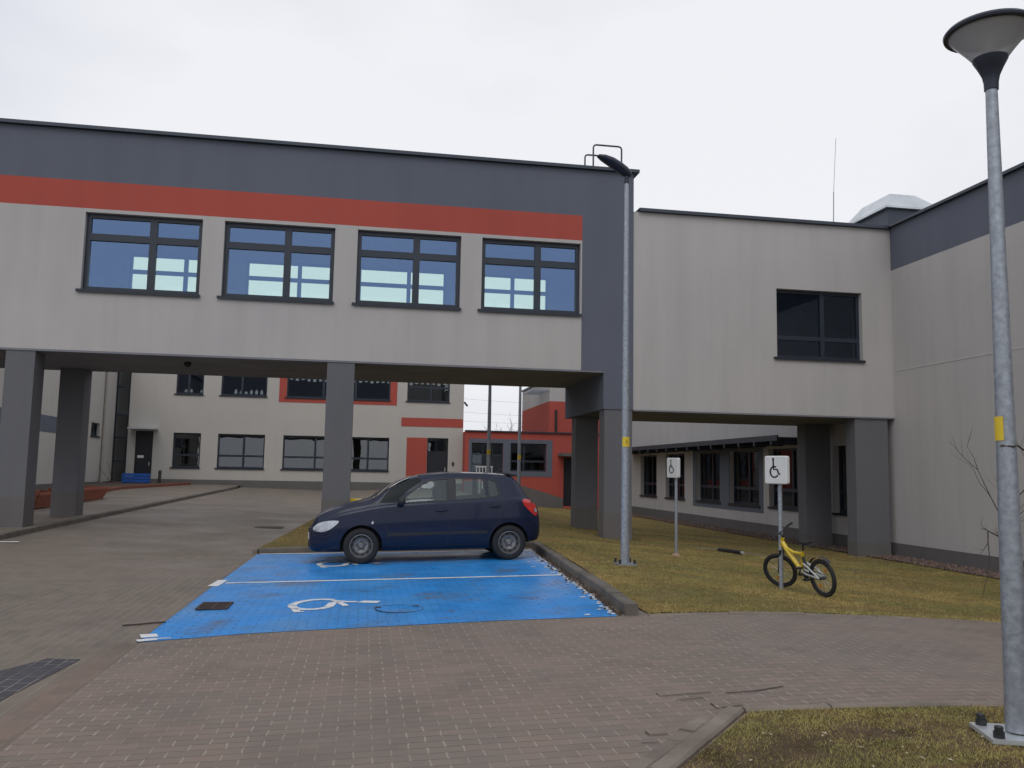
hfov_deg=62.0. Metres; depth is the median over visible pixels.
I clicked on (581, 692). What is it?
lane
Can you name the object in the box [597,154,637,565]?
street lamp
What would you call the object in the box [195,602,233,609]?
drain grate
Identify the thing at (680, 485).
window
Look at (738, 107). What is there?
sky
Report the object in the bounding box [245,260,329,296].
window
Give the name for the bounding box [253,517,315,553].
island kerb
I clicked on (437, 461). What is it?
door
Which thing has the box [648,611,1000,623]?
lane kerb
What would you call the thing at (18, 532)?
footway kerb
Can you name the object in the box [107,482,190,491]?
bed edging
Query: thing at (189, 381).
window
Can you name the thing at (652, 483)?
window
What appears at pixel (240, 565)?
court ground
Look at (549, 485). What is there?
red pavilion
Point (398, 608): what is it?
manhole cover
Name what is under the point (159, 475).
bollard
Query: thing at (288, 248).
window
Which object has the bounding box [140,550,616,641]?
parking bays
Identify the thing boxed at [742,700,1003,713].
verge kerb
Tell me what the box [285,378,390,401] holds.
window
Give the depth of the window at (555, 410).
46.50 m
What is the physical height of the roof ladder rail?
0.851 m
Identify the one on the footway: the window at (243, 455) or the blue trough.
the blue trough
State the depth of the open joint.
5.76 m
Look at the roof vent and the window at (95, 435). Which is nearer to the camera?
the roof vent
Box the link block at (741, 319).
[598,208,894,556]
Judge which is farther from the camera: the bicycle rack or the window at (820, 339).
the bicycle rack
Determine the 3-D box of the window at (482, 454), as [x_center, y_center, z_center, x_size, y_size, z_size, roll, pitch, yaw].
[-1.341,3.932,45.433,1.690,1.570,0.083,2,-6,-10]
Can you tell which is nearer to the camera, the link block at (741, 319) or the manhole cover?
the manhole cover
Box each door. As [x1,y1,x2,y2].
[133,431,153,481]
[426,438,447,488]
[563,458,570,505]
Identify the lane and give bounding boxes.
[0,548,1003,767]
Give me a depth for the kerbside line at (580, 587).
11.31 m
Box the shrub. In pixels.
[102,461,119,482]
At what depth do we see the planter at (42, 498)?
23.77 m
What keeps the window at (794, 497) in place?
in the hall building at (942, 505)
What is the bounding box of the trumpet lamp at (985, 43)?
[942,8,1023,745]
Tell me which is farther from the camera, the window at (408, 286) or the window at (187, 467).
the window at (187, 467)
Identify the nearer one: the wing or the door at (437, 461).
the wing
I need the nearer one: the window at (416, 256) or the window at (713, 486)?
the window at (416, 256)
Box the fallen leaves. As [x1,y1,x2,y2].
[719,708,982,767]
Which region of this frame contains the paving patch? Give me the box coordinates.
[0,658,79,699]
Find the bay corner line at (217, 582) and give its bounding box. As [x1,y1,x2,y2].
[137,580,226,641]
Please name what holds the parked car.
on the parking bays
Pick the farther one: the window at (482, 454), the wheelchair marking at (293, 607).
the window at (482, 454)
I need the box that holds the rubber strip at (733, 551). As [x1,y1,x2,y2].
[696,547,777,558]
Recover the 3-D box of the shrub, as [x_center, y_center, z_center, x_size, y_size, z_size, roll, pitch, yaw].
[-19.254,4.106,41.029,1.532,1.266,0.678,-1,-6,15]
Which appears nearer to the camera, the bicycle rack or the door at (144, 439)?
the bicycle rack
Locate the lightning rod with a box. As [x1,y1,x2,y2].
[833,139,835,221]
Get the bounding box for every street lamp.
[486,385,491,472]
[517,387,521,486]
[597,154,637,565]
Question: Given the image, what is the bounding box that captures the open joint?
[641,686,781,742]
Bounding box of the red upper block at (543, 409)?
[522,387,598,469]
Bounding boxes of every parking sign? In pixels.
[667,458,680,555]
[765,456,789,588]
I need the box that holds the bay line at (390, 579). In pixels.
[228,574,559,582]
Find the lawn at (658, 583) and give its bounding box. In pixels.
[259,506,1000,621]
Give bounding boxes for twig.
[122,621,165,625]
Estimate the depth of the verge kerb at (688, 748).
4.72 m
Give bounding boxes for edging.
[0,642,137,749]
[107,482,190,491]
[627,714,713,767]
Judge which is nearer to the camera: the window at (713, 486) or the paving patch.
the paving patch
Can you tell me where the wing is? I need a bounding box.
[0,368,117,488]
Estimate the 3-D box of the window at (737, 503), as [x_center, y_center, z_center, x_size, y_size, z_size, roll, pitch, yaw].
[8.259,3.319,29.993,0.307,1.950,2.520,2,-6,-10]
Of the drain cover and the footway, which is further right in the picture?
the drain cover
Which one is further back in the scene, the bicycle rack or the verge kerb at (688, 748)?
the bicycle rack
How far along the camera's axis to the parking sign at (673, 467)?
16.55 m
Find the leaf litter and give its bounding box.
[532,551,622,614]
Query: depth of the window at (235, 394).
44.55 m
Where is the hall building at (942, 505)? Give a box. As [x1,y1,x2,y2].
[632,162,1023,571]
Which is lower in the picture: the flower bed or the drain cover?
the drain cover
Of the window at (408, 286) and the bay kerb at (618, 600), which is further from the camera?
the window at (408, 286)
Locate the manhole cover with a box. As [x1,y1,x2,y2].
[375,605,422,612]
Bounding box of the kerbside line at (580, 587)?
[525,549,614,614]
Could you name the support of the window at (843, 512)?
in the hall building at (942, 505)
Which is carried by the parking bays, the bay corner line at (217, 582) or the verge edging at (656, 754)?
the bay corner line at (217, 582)
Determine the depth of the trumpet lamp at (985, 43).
4.99 m
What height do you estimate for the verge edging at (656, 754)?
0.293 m
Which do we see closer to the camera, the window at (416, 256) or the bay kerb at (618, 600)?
the bay kerb at (618, 600)
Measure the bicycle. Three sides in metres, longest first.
1.341 x 0.890 x 0.497 m
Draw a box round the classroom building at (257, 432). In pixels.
[111,372,463,491]
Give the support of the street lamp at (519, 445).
on the lawn at (658, 583)
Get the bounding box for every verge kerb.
[649,706,743,767]
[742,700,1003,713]
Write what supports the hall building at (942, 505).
on the ground
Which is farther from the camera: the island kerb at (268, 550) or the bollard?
the bollard
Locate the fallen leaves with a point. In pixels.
(863, 747)
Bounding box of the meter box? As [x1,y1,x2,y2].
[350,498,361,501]
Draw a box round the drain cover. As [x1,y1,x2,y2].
[254,526,284,527]
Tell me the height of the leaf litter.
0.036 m
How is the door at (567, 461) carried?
in the red pavilion
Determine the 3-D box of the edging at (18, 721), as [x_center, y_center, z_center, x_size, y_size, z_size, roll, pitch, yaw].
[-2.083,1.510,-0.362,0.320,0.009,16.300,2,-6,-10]
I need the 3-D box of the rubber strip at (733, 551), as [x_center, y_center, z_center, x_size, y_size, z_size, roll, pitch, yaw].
[4.992,3.723,18.892,0.494,0.093,3.106,5,-7,-30]
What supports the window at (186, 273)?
in the bridge building at (88, 214)
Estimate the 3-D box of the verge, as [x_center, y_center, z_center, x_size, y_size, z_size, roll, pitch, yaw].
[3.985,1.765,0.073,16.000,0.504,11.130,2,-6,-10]
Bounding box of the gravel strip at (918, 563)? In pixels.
[633,514,999,578]
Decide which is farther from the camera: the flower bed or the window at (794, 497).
the flower bed
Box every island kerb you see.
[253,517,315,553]
[258,542,531,553]
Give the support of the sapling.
on the lawn at (658, 583)
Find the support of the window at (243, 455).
in the classroom building at (257, 432)
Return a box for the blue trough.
[122,473,150,482]
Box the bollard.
[158,470,161,482]
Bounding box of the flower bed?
[35,481,181,489]
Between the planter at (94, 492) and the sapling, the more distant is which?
the planter at (94, 492)
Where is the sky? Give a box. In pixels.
[0,0,1023,431]
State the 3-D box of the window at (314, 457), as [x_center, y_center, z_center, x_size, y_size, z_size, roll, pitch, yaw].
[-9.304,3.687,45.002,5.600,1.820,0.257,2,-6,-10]
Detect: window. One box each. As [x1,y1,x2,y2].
[75,213,202,296]
[90,423,100,437]
[128,253,197,290]
[170,433,200,468]
[174,374,203,395]
[214,434,264,469]
[217,222,334,303]
[219,376,267,397]
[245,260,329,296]
[280,435,388,471]
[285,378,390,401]
[352,231,460,310]
[360,266,446,304]
[406,383,449,402]
[471,443,502,472]
[477,239,581,316]
[485,274,548,309]
[510,443,545,471]
[555,410,556,431]
[639,455,656,497]
[664,454,684,500]
[695,452,720,503]
[728,450,759,507]
[767,448,797,510]
[774,290,865,362]
[832,446,846,515]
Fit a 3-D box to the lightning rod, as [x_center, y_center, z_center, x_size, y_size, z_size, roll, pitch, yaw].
[8.895,-5.292,23.503,0.160,3.101,0.027,2,-6,-10]
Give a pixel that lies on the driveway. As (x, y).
(84, 591)
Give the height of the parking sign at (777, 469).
1.915 m
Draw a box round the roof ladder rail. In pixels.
[584,144,621,165]
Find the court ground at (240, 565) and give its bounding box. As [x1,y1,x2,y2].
[1,542,858,749]
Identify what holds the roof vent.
on the hall building at (942, 505)
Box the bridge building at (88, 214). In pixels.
[0,118,639,540]
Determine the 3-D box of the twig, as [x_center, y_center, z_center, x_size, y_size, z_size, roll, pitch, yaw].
[-3.664,2.389,8.497,0.420,0.025,0.031,7,-8,-43]
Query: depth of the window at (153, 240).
18.92 m
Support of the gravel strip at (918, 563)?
on the lawn at (658, 583)
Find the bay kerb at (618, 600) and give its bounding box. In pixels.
[532,542,638,615]
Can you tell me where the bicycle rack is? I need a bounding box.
[475,466,492,493]
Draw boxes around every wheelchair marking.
[287,599,379,611]
[316,561,380,566]
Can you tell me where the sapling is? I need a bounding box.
[949,425,1023,594]
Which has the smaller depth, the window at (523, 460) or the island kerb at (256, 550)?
the island kerb at (256, 550)
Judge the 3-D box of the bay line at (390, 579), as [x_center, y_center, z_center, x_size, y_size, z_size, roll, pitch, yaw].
[-1.601,2.728,11.932,4.648,0.120,0.106,2,-6,-8]
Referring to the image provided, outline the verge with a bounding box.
[681,706,1023,767]
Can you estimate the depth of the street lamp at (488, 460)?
26.20 m
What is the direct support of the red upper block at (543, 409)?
on the red pavilion
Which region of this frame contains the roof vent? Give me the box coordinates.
[848,194,931,225]
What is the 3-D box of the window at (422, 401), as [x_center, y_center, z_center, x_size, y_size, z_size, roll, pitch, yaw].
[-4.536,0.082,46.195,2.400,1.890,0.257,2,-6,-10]
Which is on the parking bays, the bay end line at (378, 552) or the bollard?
the bay end line at (378, 552)
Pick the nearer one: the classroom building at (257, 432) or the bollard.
the bollard
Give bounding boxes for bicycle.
[763,522,836,596]
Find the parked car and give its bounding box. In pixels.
[308,468,538,563]
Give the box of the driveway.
[0,487,471,719]
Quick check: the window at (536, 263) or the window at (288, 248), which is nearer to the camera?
the window at (288, 248)
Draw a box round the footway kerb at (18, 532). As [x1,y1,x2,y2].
[0,486,237,539]
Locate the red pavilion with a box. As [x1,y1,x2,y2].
[462,430,598,509]
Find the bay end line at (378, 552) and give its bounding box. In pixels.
[270,550,524,553]
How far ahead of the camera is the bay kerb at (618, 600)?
10.74 m
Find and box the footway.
[0,484,239,532]
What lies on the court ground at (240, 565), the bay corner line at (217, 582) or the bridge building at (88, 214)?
the bridge building at (88, 214)
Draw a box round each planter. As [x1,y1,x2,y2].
[34,490,51,507]
[48,486,109,500]
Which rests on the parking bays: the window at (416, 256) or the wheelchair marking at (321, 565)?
the wheelchair marking at (321, 565)

